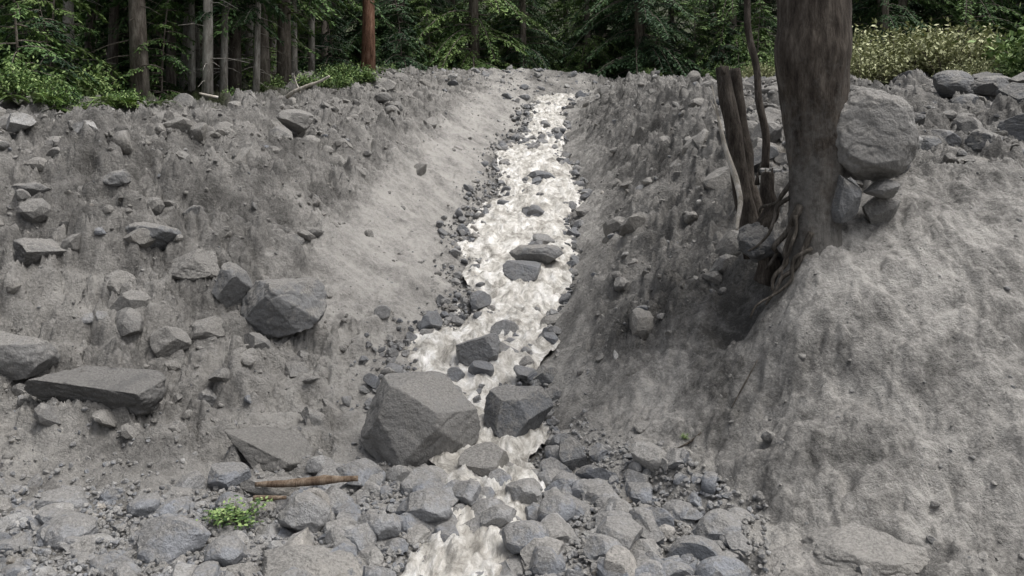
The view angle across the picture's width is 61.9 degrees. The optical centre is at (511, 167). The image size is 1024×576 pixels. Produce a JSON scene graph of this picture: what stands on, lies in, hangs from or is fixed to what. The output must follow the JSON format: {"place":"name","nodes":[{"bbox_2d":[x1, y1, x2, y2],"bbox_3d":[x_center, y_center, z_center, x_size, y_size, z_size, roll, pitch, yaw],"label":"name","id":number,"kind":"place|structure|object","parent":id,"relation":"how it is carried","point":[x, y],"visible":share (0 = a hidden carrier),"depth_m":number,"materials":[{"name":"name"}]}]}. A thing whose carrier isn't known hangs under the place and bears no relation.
{"place":"outdoors","nodes":[
{"label":"outdoors","id":0,"kind":"place"},
{"bbox_2d":[401,93,583,575],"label":"creek water","id":1,"kind":"structure","parent":0,"point":[466,552],"depth_m":11.07,"materials":[{"name":"liquid"}]},
{"bbox_2d":[0,0,1023,575],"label":"ground","id":2,"kind":"structure","parent":0,"point":[826,468],"depth_m":8.39,"materials":[{"name":"soil"}]},
{"bbox_2d":[6,113,35,132],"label":"boulder","id":3,"kind":"object","parent":2,"relation":"on","point":[16,122],"visible":0.93,"depth_m":11.32,"materials":[{"name":"stone"}]},
{"bbox_2d":[0,330,60,380],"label":"boulder","id":4,"kind":"object","parent":2,"relation":"on","point":[23,357],"visible":0.89,"depth_m":7.82,"materials":[{"name":"stone"}]},
{"bbox_2d":[0,55,78,96],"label":"shrub","id":5,"kind":"object","parent":2,"relation":"on","point":[17,83],"visible":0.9,"depth_m":14.45,"materials":[{"name":"green plant"}]},
{"bbox_2d":[13,237,66,266],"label":"boulder","id":6,"kind":"object","parent":2,"relation":"on","point":[29,251],"visible":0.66,"depth_m":9.08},
{"bbox_2d":[0,0,96,100],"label":"conifer sapling","id":7,"kind":"object","parent":2,"relation":"on","point":[16,39],"visible":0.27,"depth_m":15.46,"materials":[{"name":"green plant"}]},
{"bbox_2d":[10,0,98,99],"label":"conifer sapling","id":8,"kind":"object","parent":2,"relation":"on","point":[50,26],"visible":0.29,"depth_m":16.00,"materials":[{"name":"green plant"}]},
{"bbox_2d":[27,83,85,108],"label":"shrub","id":9,"kind":"object","parent":2,"relation":"on","point":[63,97],"visible":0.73,"depth_m":14.16,"materials":[{"name":"green plant"}]},
{"bbox_2d":[34,485,88,509],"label":"boulder","id":10,"kind":"object","parent":2,"relation":"on","point":[75,496],"visible":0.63,"depth_m":6.43,"materials":[{"name":"stone"}]},
{"bbox_2d":[0,0,128,88],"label":"conifer sapling","id":11,"kind":"object","parent":2,"relation":"on","point":[63,11],"visible":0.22,"depth_m":17.13,"materials":[{"name":"green plant"}]},
{"bbox_2d":[24,366,165,416],"bbox_3d":[-3.715,2.025,7.745,1.178,0.413,0.660,0,0,0],"label":"boulder","id":12,"kind":"object","parent":2,"relation":"on","point":[137,392],"visible":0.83,"depth_m":7.52,"materials":[{"name":"stone"}]},
{"bbox_2d":[25,0,166,91],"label":"conifer tree","id":13,"kind":"object","parent":2,"relation":"on","point":[112,50],"visible":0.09,"depth_m":20.91,"materials":[{"name":"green plant"}]},
{"bbox_2d":[58,58,135,97],"bbox_3d":[-8.692,-1.611,17.068,2.258,1.224,1.954,0,0,15],"label":"shrub","id":14,"kind":"object","parent":2,"relation":"on","point":[101,86],"visible":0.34,"depth_m":16.72,"materials":[{"name":"green plant"}]},
{"bbox_2d":[104,270,136,295],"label":"boulder","id":15,"kind":"object","parent":2,"relation":"on","point":[115,277],"visible":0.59,"depth_m":9.19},
{"bbox_2d":[77,0,168,97],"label":"conifer tree","id":16,"kind":"object","parent":2,"relation":"on","point":[138,26],"visible":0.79,"depth_m":17.85,"materials":[{"name":"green plant"}]},
{"bbox_2d":[78,0,182,90],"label":"conifer sapling","id":17,"kind":"object","parent":2,"relation":"on","point":[105,42],"visible":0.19,"depth_m":21.94,"materials":[{"name":"green plant"}]},
{"bbox_2d":[126,492,159,517],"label":"boulder","id":18,"kind":"object","parent":2,"relation":"on","point":[145,505],"visible":0.94,"depth_m":6.40,"materials":[{"name":"stone"}]},
{"bbox_2d":[124,221,181,250],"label":"boulder","id":19,"kind":"object","parent":2,"relation":"on","point":[163,235],"visible":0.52,"depth_m":9.77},
{"bbox_2d":[111,0,202,99],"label":"conifer sapling","id":20,"kind":"object","parent":2,"relation":"on","point":[163,23],"visible":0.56,"depth_m":18.52,"materials":[{"name":"green plant"}]},
{"bbox_2d":[149,326,191,357],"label":"boulder","id":21,"kind":"object","parent":2,"relation":"on","point":[167,341],"visible":0.99,"depth_m":8.59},
{"bbox_2d":[97,0,253,87],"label":"conifer tree","id":22,"kind":"object","parent":2,"relation":"on","point":[170,77],"visible":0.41,"depth_m":20.39,"materials":[{"name":"green plant"}]},
{"bbox_2d":[174,471,206,488],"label":"boulder","id":23,"kind":"object","parent":2,"relation":"on","point":[195,480],"visible":0.67,"depth_m":6.86,"materials":[{"name":"stone"}]},
{"bbox_2d":[168,249,219,280],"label":"boulder","id":24,"kind":"object","parent":2,"relation":"on","point":[195,265],"visible":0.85,"depth_m":9.59,"materials":[{"name":"stone"}]},
{"bbox_2d":[146,0,254,91],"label":"conifer tree","id":25,"kind":"object","parent":2,"relation":"on","point":[191,61],"visible":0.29,"depth_m":19.45,"materials":[{"name":"green plant"}]},
{"bbox_2d":[189,316,227,339],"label":"boulder","id":26,"kind":"object","parent":2,"relation":"on","point":[206,328],"visible":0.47,"depth_m":9.00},
{"bbox_2d":[0,68,432,160],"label":"bank stones","id":27,"kind":"object","parent":2,"relation":"on","point":[122,140],"visible":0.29,"depth_m":13.53,"materials":[{"name":"stone"}]},
{"bbox_2d":[145,0,292,99],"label":"conifer tree","id":28,"kind":"object","parent":2,"relation":"on","point":[207,62],"visible":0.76,"depth_m":18.41,"materials":[{"name":"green plant"}]},
{"bbox_2d":[204,535,247,566],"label":"boulder","id":29,"kind":"object","parent":2,"relation":"on","point":[226,550],"visible":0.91,"depth_m":5.63,"materials":[{"name":"stone"}]},
{"bbox_2d":[170,0,284,92],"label":"conifer tree","id":30,"kind":"object","parent":2,"relation":"on","point":[223,71],"visible":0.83,"depth_m":19.48,"materials":[{"name":"green plant"}]},
{"bbox_2d":[207,462,250,490],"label":"boulder","id":31,"kind":"object","parent":2,"relation":"on","point":[225,475],"visible":0.87,"depth_m":6.97,"materials":[{"name":"stone"}]},
{"bbox_2d":[211,262,253,307],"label":"boulder","id":32,"kind":"object","parent":2,"relation":"on","point":[234,284],"visible":0.89,"depth_m":9.44,"materials":[{"name":"stone"}]},
{"bbox_2d":[196,495,272,529],"bbox_3d":[-2.018,2.505,6.202,0.509,0.181,0.421,0,0,-2],"label":"green plant","id":33,"kind":"object","parent":2,"relation":"on","point":[229,517],"visible":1,"depth_m":6.19,"materials":[{"name":"green plant"}]},
{"bbox_2d":[215,0,282,92],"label":"conifer tree","id":34,"kind":"object","parent":2,"relation":"on","point":[257,8],"visible":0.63,"depth_m":19.96,"materials":[{"name":"green plant"}]},
{"bbox_2d":[192,0,336,90],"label":"conifer tree","id":35,"kind":"object","parent":2,"relation":"on","point":[234,78],"visible":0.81,"depth_m":20.89,"materials":[{"name":"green plant"}]},
{"bbox_2d":[223,426,313,472],"bbox_3d":[-2.112,2.472,7.492,0.748,0.374,0.435,0,0,19],"label":"boulder","id":36,"kind":"object","parent":2,"relation":"on","point":[270,449],"visible":0.86,"depth_m":7.40,"materials":[{"name":"stone"}]},
{"bbox_2d":[240,476,299,500],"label":"boulder","id":37,"kind":"object","parent":2,"relation":"on","point":[248,487],"visible":0.43,"depth_m":6.74,"materials":[{"name":"stone"}]},
{"bbox_2d":[228,2,322,82],"bbox_3d":[-6.757,-4.194,23.949,2.997,4.754,3.271,0,0,18],"label":"conifer sapling","id":38,"kind":"object","parent":2,"relation":"on","point":[249,75],"visible":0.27,"depth_m":23.62,"materials":[{"name":"green plant"}]},
{"bbox_2d":[211,0,340,91],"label":"conifer tree","id":39,"kind":"object","parent":2,"relation":"on","point":[264,58],"visible":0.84,"depth_m":20.81,"materials":[{"name":"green plant"}]},
{"bbox_2d":[240,277,326,338],"bbox_3d":[-2.544,1.562,9.502,0.953,0.656,0.606,0,0,-12],"label":"boulder","id":40,"kind":"object","parent":2,"relation":"on","point":[277,308],"visible":1,"depth_m":9.29,"materials":[{"name":"stone"}]},
{"bbox_2d":[276,109,314,132],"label":"boulder","id":41,"kind":"object","parent":2,"relation":"on","point":[297,120],"visible":0.99,"depth_m":14.27,"materials":[{"name":"stone"}]},
{"bbox_2d":[277,491,330,532],"bbox_3d":[-1.521,2.543,6.257,0.379,0.313,0.290,0,0,0],"label":"boulder","id":42,"kind":"object","parent":2,"relation":"on","point":[299,512],"visible":0.88,"depth_m":6.16,"materials":[{"name":"stone"}]},
{"bbox_2d":[269,0,349,73],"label":"conifer tree","id":43,"kind":"object","parent":2,"relation":"on","point":[294,60],"visible":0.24,"depth_m":25.98,"materials":[{"name":"green plant"}]},
{"bbox_2d":[261,545,362,575],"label":"boulder","id":44,"kind":"object","parent":2,"relation":"on","point":[314,560],"visible":0.9,"depth_m":5.58,"materials":[{"name":"stone"}]},
{"bbox_2d":[241,0,398,84],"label":"conifer tree","id":45,"kind":"object","parent":2,"relation":"on","point":[284,34],"visible":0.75,"depth_m":21.86,"materials":[{"name":"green plant"}]},
{"bbox_2d":[298,5,361,72],"bbox_3d":[-5.788,-4.141,27.887,2.468,3.676,2.632,0,0,14],"label":"conifer sapling","id":46,"kind":"object","parent":2,"relation":"on","point":[334,43],"visible":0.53,"depth_m":27.92,"materials":[{"name":"green plant"}]},
{"bbox_2d":[313,63,356,89],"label":"shrub","id":47,"kind":"object","parent":2,"relation":"on","point":[344,81],"visible":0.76,"depth_m":20.83,"materials":[{"name":"green plant"}]},
{"bbox_2d":[291,0,381,72],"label":"conifer tree","id":48,"kind":"object","parent":2,"relation":"on","point":[323,27],"visible":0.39,"depth_m":30.29,"materials":[{"name":"green plant"}]},
{"bbox_2d":[336,458,382,487],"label":"boulder","id":49,"kind":"object","parent":2,"relation":"on","point":[363,469],"visible":0.73,"depth_m":6.94,"materials":[{"name":"stone"}]},
{"bbox_2d":[361,0,375,71],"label":"red barked conifer tree","id":50,"kind":"object","parent":2,"relation":"on","point":[368,55],"visible":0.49,"depth_m":26.14,"materials":[{"name":"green plant"}]},
{"bbox_2d":[357,514,400,540],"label":"boulder","id":51,"kind":"object","parent":2,"relation":"on","point":[384,526],"visible":0.73,"depth_m":6.01,"materials":[{"name":"stone"}]},
{"bbox_2d":[0,389,770,575],"bbox_3d":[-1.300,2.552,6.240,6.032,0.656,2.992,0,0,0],"label":"gravel","id":52,"kind":"structure","parent":2,"relation":"on","point":[642,534],"depth_m":6.05,"materials":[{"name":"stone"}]},
{"bbox_2d":[44,514,98,546],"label":"boulder","id":53,"kind":"object","parent":52,"relation":"on","point":[63,527],"visible":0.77,"depth_m":5.93,"materials":[{"name":"stone"}]},
{"bbox_2d":[137,516,210,564],"bbox_3d":[-2.328,2.562,5.872,0.466,0.344,0.400,0,0,-24],"label":"boulder","id":54,"kind":"object","parent":52,"relation":"on","point":[168,539],"visible":0.83,"depth_m":5.77,"materials":[{"name":"stone"}]},
{"bbox_2d":[253,475,357,501],"bbox_3d":[-1.601,2.455,6.542,0.806,0.144,0.270,0,0,0],"label":"driftwood","id":55,"kind":"object","parent":52,"relation":"on","point":[316,480],"visible":1,"depth_m":6.60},
{"bbox_2d":[480,504,516,527],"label":"boulder","id":56,"kind":"object","parent":52,"relation":"on","point":[500,515],"visible":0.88,"depth_m":6.22,"materials":[{"name":"stone"}]},
{"bbox_2d":[505,478,541,504],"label":"boulder","id":57,"kind":"object","parent":52,"relation":"on","point":[527,491],"visible":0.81,"depth_m":6.65,"materials":[{"name":"stone"}]},
{"bbox_2d":[501,520,548,554],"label":"boulder","id":58,"kind":"object","parent":52,"relation":"on","point":[518,537],"visible":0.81,"depth_m":5.83,"materials":[{"name":"stone"}]},
{"bbox_2d":[583,533,621,559],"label":"boulder","id":59,"kind":"object","parent":52,"relation":"on","point":[596,546],"visible":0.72,"depth_m":5.69,"materials":[{"name":"stone"}]},
{"bbox_2d":[375,0,430,71],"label":"conifer sapling","id":60,"kind":"object","parent":2,"relation":"on","point":[408,59],"visible":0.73,"depth_m":30.98,"materials":[{"name":"green plant"}]},
{"bbox_2d":[359,371,480,466],"bbox_3d":[-0.826,2.312,7.716,1.090,0.847,0.757,0,0,0],"label":"boulder","id":61,"kind":"object","parent":2,"relation":"on","point":[416,418],"visible":0.86,"depth_m":7.45,"materials":[{"name":"stone"}]},
{"bbox_2d":[400,466,440,494],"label":"boulder","id":62,"kind":"object","parent":2,"relation":"on","point":[415,476],"visible":0.57,"depth_m":6.84,"materials":[{"name":"stone"}]},
{"bbox_2d":[405,489,452,522],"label":"boulder","id":63,"kind":"object","parent":2,"relation":"on","point":[428,505],"visible":0.79,"depth_m":6.32,"materials":[{"name":"stone"}]},
{"bbox_2d":[408,0,459,70],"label":"conifer sapling","id":64,"kind":"object","parent":2,"relation":"on","point":[425,12],"visible":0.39,"depth_m":33.34,"materials":[{"name":"green plant"}]},
{"bbox_2d":[337,98,539,410],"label":"creek stones","id":65,"kind":"object","parent":2,"relation":"on","point":[382,312],"visible":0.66,"depth_m":12.64,"materials":[{"name":"stone"}]},
{"bbox_2d":[410,0,468,66],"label":"conifer tree","id":66,"kind":"object","parent":2,"relation":"on","point":[439,3],"visible":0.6,"depth_m":34.96,"materials":[{"name":"green plant"}]},
{"bbox_2d":[452,480,481,506],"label":"boulder","id":67,"kind":"object","parent":2,"relation":"on","point":[467,492],"visible":0.91,"depth_m":6.66,"materials":[{"name":"stone"}]},
{"bbox_2d":[456,333,499,365],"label":"boulder","id":68,"kind":"object","parent":2,"relation":"on","point":[481,348],"visible":0.87,"depth_m":9.56,"materials":[{"name":"stone"}]},
{"bbox_2d":[458,442,508,476],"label":"boulder","id":69,"kind":"object","parent":2,"relation":"on","point":[483,459],"visible":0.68,"depth_m":7.22,"materials":[{"name":"stone"}]},
{"bbox_2d":[418,102,575,402],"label":"creek stones","id":70,"kind":"object","parent":2,"relation":"on","point":[478,300],"visible":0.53,"depth_m":10.98,"materials":[{"name":"stone"}]},
{"bbox_2d":[0,0,1023,79],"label":"distant forest","id":71,"kind":"object","parent":2,"relation":"on","point":[506,40],"visible":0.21,"depth_m":34.24,"materials":[{"name":"green plant"}]},
{"bbox_2d":[0,66,1023,575],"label":"mud clods","id":72,"kind":"object","parent":2,"relation":"on","point":[124,304],"visible":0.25,"depth_m":9.90,"materials":[{"name":"soil"}]},
{"bbox_2d":[0,74,1023,571],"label":"bank stones","id":73,"kind":"object","parent":2,"relation":"on","point":[86,318],"visible":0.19,"depth_m":9.81,"materials":[{"name":"stone"}]},
{"bbox_2d":[483,385,552,437],"bbox_3d":[0.027,2.313,8.014,0.572,0.505,0.531,0,0,-44],"label":"boulder","id":74,"kind":"object","parent":2,"relation":"on","point":[514,411],"visible":0.81,"depth_m":7.88,"materials":[{"name":"stone"}]},
{"bbox_2d":[503,260,540,281],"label":"boulder","id":75,"kind":"object","parent":2,"relation":"on","point":[523,270],"visible":0.94,"depth_m":12.42,"materials":[{"name":"stone"}]},
{"bbox_2d":[377,65,678,105],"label":"bank stones","id":76,"kind":"object","parent":2,"relation":"on","point":[526,97],"visible":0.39,"depth_m":29.62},
{"bbox_2d":[516,101,592,453],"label":"creek stones","id":77,"kind":"object","parent":2,"relation":"on","point":[550,420],"visible":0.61,"depth_m":12.79,"materials":[{"name":"stone"}]},
{"bbox_2d":[537,495,575,522],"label":"boulder","id":78,"kind":"object","parent":2,"relation":"on","point":[563,507],"visible":0.77,"depth_m":6.31,"materials":[{"name":"stone"}]},
{"bbox_2d":[558,432,587,470],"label":"boulder","id":79,"kind":"object","parent":2,"relation":"on","point":[571,455],"visible":0.78,"depth_m":7.22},
{"bbox_2d":[625,482,651,503],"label":"boulder","id":80,"kind":"object","parent":2,"relation":"on","point":[637,492],"visible":0.77,"depth_m":6.61,"materials":[{"name":"stone"}]},
{"bbox_2d":[663,0,718,75],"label":"conifer sapling","id":81,"kind":"object","parent":2,"relation":"on","point":[700,32],"visible":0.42,"depth_m":33.24,"materials":[{"name":"green plant"}]},
{"bbox_2d":[694,508,749,539],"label":"boulder","id":82,"kind":"object","parent":2,"relation":"on","point":[714,524],"visible":0.46,"depth_m":5.92,"materials":[{"name":"stone"}]},
{"bbox_2d":[695,0,750,74],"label":"conifer sapling","id":83,"kind":"object","parent":2,"relation":"on","point":[726,54],"visible":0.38,"depth_m":32.99,"materials":[{"name":"green plant"}]},
{"bbox_2d":[710,85,742,229],"bbox_3d":[2.039,-0.121,7.954,0.172,1.359,0.724,0,0,-5],"label":"peeled branch","id":84,"kind":"object","parent":2,"relation":"on","point":[735,177],"visible":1,"depth_m":8.01,"materials":[{"name":"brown wood"}]},
{"bbox_2d":[715,64,758,259],"bbox_3d":[2.182,-0.070,8.182,0.211,1.885,0.548,0,0,-43],"label":"broken tree trunk","id":85,"kind":"object","parent":2,"relation":"on","point":[732,121],"visible":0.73,"depth_m":8.17,"materials":[{"name":"brown wood"}]},
{"bbox_2d":[729,66,762,216],"bbox_3d":[2.323,-0.153,8.377,0.418,1.729,0.178,0,0,37],"label":"broken tree trunk","id":86,"kind":"object","parent":2,"relation":"on","point":[736,77],"visible":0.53,"depth_m":8.38,"materials":[{"name":"brown wood"}]},
{"bbox_2d":[732,0,776,72],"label":"conifer sapling","id":87,"kind":"object","parent":2,"relation":"on","point":[765,9],"visible":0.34,"depth_m":31.14,"materials":[{"name":"green plant"}]},
{"bbox_2d":[744,0,769,167],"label":"dead sapling","id":88,"kind":"object","parent":2,"relation":"on","point":[765,158],"visible":1,"depth_m":9.29,"materials":[{"name":"brown wood"}]},
{"bbox_2d":[737,222,783,265],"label":"boulder","id":89,"kind":"object","parent":2,"relation":"on","point":[749,236],"visible":0.8,"depth_m":7.71,"materials":[{"name":"stone"}]},
{"bbox_2d":[753,168,779,286],"bbox_3d":[2.339,0.540,7.851,0.245,1.086,0.331,0,0,15],"label":"broken tree trunk","id":90,"kind":"object","parent":2,"relation":"on","point":[763,275],"visible":0.62,"depth_m":7.84,"materials":[{"name":"brown wood"}]},
{"bbox_2d":[748,0,852,317],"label":"mud splashed tree","id":91,"kind":"object","parent":2,"relation":"on","point":[813,49],"visible":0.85,"depth_m":7.28,"materials":[{"name":"brown plant"}]},
{"bbox_2d":[602,169,1023,575],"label":"mud clods","id":92,"kind":"object","parent":2,"relation":"on","point":[767,437],"visible":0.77,"depth_m":6.37,"materials":[{"name":"soil"}]},
{"bbox_2d":[831,175,861,222],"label":"boulder","id":93,"kind":"object","parent":2,"relation":"on","point":[846,201],"visible":0.91,"depth_m":7.24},
{"bbox_2d":[685,73,1018,191],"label":"bank stones","id":94,"kind":"object","parent":2,"relation":"on","point":[778,156],"visible":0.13,"depth_m":10.91,"materials":[{"name":"stone"}]},
{"bbox_2d":[801,523,930,575],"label":"boulder","id":95,"kind":"object","parent":2,"relation":"on","point":[853,546],"visible":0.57,"depth_m":5.55,"materials":[{"name":"stone"}]},
{"bbox_2d":[862,196,900,223],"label":"boulder","id":96,"kind":"object","parent":2,"relation":"on","point":[877,210],"visible":0.98,"depth_m":7.42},
{"bbox_2d":[863,179,899,197],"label":"boulder","id":97,"kind":"object","parent":96,"relation":"on","point":[886,188],"visible":1,"depth_m":7.27,"materials":[{"name":"stone"}]},
{"bbox_2d":[836,87,918,180],"bbox_3d":[3.094,-0.291,7.455,0.827,0.818,0.571,0,0,0],"label":"boulder","id":98,"kind":"object","parent":97,"relation":"on","point":[877,139],"visible":0.82,"depth_m":7.22,"materials":[{"name":"stone"}]},
{"bbox_2d":[850,37,922,85],"bbox_3d":[9.405,-2.723,23.057,2.512,1.601,2.926,0,0,-39],"label":"shrub","id":99,"kind":"object","parent":2,"relation":"on","point":[862,64],"visible":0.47,"depth_m":22.59,"materials":[{"name":"green plant"}]},
{"bbox_2d":[852,17,940,60],"bbox_3d":[10.655,-3.439,25.602,3.284,2.094,3.827,0,0,-32],"label":"shrub","id":100,"kind":"object","parent":2,"relation":"on","point":[863,36],"visible":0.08,"depth_m":24.98,"materials":[{"name":"green plant"}]},
{"bbox_2d":[850,29,952,84],"bbox_3d":[10.427,-2.999,23.734,2.705,1.724,3.152,0,0,-17],"label":"shrub","id":101,"kind":"object","parent":2,"relation":"on","point":[926,68],"visible":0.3,"depth_m":23.09,"materials":[{"name":"green plant"}]},
{"bbox_2d":[880,17,1006,75],"bbox_3d":[11.635,-3.171,23.166,2.898,1.848,3.377,0,0,-10],"label":"shrub","id":102,"kind":"object","parent":2,"relation":"on","point":[976,50],"visible":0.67,"depth_m":22.55,"materials":[{"name":"green plant"}]},
{"bbox_2d":[932,70,973,97],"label":"boulder","id":103,"kind":"object","parent":2,"relation":"on","point":[948,83],"visible":0.79,"depth_m":14.69,"materials":[{"name":"stone"}]},
{"bbox_2d":[931,52,1004,75],"bbox_3d":[11.078,-2.297,20.773,1.801,0.985,1.546,0,0,23],"label":"shrub","id":104,"kind":"object","parent":2,"relation":"on","point":[984,67],"visible":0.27,"depth_m":20.61,"materials":[{"name":"green plant"}]},
{"bbox_2d":[964,128,1003,151],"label":"boulder","id":105,"kind":"object","parent":2,"relation":"on","point":[975,140],"visible":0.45,"depth_m":9.12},
{"bbox_2d":[970,76,1008,96],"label":"boulder","id":106,"kind":"object","parent":2,"relation":"on","point":[987,86],"visible":0.66,"depth_m":13.83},
{"bbox_2d":[986,20,1023,75],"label":"shrub","id":107,"kind":"object","parent":2,"relation":"on","point":[1019,46],"visible":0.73,"depth_m":20.41,"materials":[{"name":"green plant"}]},
{"bbox_2d":[997,113,1023,140],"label":"boulder","id":108,"kind":"object","parent":2,"relation":"on","point":[1013,126],"visible":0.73,"depth_m":9.58,"materials":[{"name":"stone"}]},
{"bbox_2d":[509,244,562,263],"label":"boulder","id":109,"kind":"object","parent":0,"point":[545,254],"visible":0.86,"depth_m":12.93,"materials":[{"name":"stone"}]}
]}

